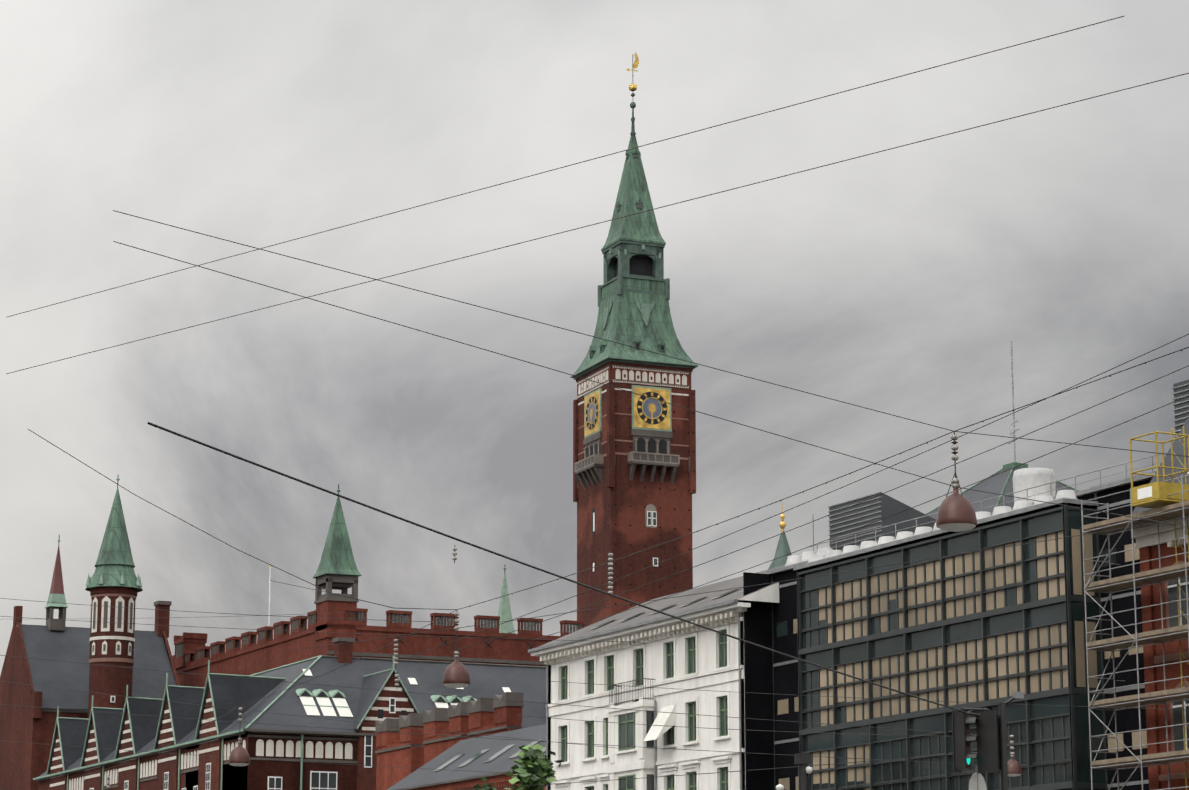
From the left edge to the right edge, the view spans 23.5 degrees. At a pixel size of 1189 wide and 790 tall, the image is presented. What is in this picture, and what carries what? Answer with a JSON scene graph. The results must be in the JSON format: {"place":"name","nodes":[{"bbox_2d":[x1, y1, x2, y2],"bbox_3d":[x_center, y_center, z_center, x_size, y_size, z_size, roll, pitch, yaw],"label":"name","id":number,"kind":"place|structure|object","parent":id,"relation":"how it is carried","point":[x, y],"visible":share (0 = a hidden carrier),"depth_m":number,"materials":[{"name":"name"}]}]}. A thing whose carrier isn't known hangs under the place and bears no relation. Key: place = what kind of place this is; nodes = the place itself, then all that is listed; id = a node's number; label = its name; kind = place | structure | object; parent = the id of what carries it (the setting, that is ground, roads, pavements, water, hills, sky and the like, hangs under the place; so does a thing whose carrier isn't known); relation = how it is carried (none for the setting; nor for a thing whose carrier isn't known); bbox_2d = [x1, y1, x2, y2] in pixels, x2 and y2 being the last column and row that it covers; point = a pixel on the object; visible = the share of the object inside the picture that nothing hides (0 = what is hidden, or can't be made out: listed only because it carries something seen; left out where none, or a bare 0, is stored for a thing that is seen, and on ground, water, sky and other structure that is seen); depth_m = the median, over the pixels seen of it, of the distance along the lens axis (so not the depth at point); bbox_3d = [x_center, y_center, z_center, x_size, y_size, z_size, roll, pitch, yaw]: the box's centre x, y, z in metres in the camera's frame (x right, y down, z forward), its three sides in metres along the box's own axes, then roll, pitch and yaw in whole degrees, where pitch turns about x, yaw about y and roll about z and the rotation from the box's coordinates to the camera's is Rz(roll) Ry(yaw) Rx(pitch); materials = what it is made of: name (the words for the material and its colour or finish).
{"place":"outdoors","nodes":[
{"label":"outdoors","id":0,"kind":"place"},
{"bbox_2d":[172,484,585,686],"bbox_3d":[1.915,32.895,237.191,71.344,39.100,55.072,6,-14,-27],"label":"city hall","id":1,"kind":"structure","parent":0,"point":[252,652],"depth_m":207.64,"materials":[{"name":"brick"}]},
{"bbox_2d":[0,16,1188,789],"bbox_3d":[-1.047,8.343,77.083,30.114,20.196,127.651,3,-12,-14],"label":"street lamps","id":2,"kind":"object","parent":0,"point":[956,510],"visible":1,"depth_m":52.38,"materials":[{"name":"black metal"}]},
{"bbox_2d":[0,0,1188,674],"label":"sky","id":3,"kind":"structure","parent":0,"point":[900,281],"materials":[{"name":"grey"}]},
{"bbox_2d":[570,52,697,626],"bbox_3d":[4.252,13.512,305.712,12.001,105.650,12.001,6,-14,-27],"label":"clock tower","id":4,"kind":"structure","parent":0,"point":[634,472],"depth_m":304.03,"materials":[{"name":"brick"}]},
{"bbox_2d":[1081,426,1188,789],"bbox_3d":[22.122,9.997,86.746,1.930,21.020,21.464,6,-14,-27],"label":"scaffold","id":5,"kind":"object","parent":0,"point":[1160,497],"visible":1,"depth_m":94.41,"materials":[{"name":"grey metal"}]},
{"label":"ground","id":6,"kind":"structure","parent":0,"visible":0},
{"bbox_2d":[0,475,179,789],"bbox_3d":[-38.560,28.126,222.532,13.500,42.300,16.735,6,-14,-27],"label":"brick building","id":7,"kind":"structure","parent":6,"relation":"on","point":[114,581],"depth_m":219.40,"materials":[{"name":"red brick"}]},
{"bbox_2d":[33,637,545,789],"bbox_3d":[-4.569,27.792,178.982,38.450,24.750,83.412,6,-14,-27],"label":"building","id":8,"kind":"structure","parent":6,"relation":"on","point":[70,765],"depth_m":175.21,"materials":[{"name":"red brick"}]},
{"bbox_2d":[473,777,496,789],"bbox_3d":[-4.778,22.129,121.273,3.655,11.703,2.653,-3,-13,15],"label":"tree","id":9,"kind":"object","parent":6,"relation":"on","point":[486,786],"visible":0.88,"depth_m":122.35,"materials":[{"name":"green plant"}]},
{"bbox_2d":[503,743,563,789],"bbox_3d":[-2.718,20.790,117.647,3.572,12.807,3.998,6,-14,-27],"label":"tree","id":10,"kind":"object","parent":6,"relation":"on","point":[533,763],"visible":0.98,"depth_m":118.29,"materials":[{"name":"green plant"}]},
{"bbox_2d":[528,565,784,789],"bbox_3d":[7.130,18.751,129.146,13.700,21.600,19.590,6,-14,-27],"label":"white house","id":11,"kind":"structure","parent":6,"relation":"on","point":[660,652],"depth_m":126.05,"materials":[{"name":"paint"}]},
{"bbox_2d":[768,503,813,568],"bbox_3d":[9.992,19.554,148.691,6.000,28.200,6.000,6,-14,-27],"label":"distant spire","id":12,"kind":"structure","parent":6,"relation":"on","point":[783,548],"depth_m":150.86,"materials":[{"name":"green metal"}]},
{"bbox_2d":[743,340,1188,789],"bbox_3d":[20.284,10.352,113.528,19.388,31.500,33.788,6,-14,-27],"label":"office building","id":13,"kind":"structure","parent":6,"relation":"on","point":[983,629],"depth_m":107.37,"materials":[{"name":"metal"}]},
{"bbox_2d":[1128,418,1188,789],"bbox_3d":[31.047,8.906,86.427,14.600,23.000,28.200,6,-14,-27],"label":"brick building","id":14,"kind":"structure","parent":6,"relation":"on","point":[1153,656],"depth_m":95.17,"materials":[{"name":"red brick"}]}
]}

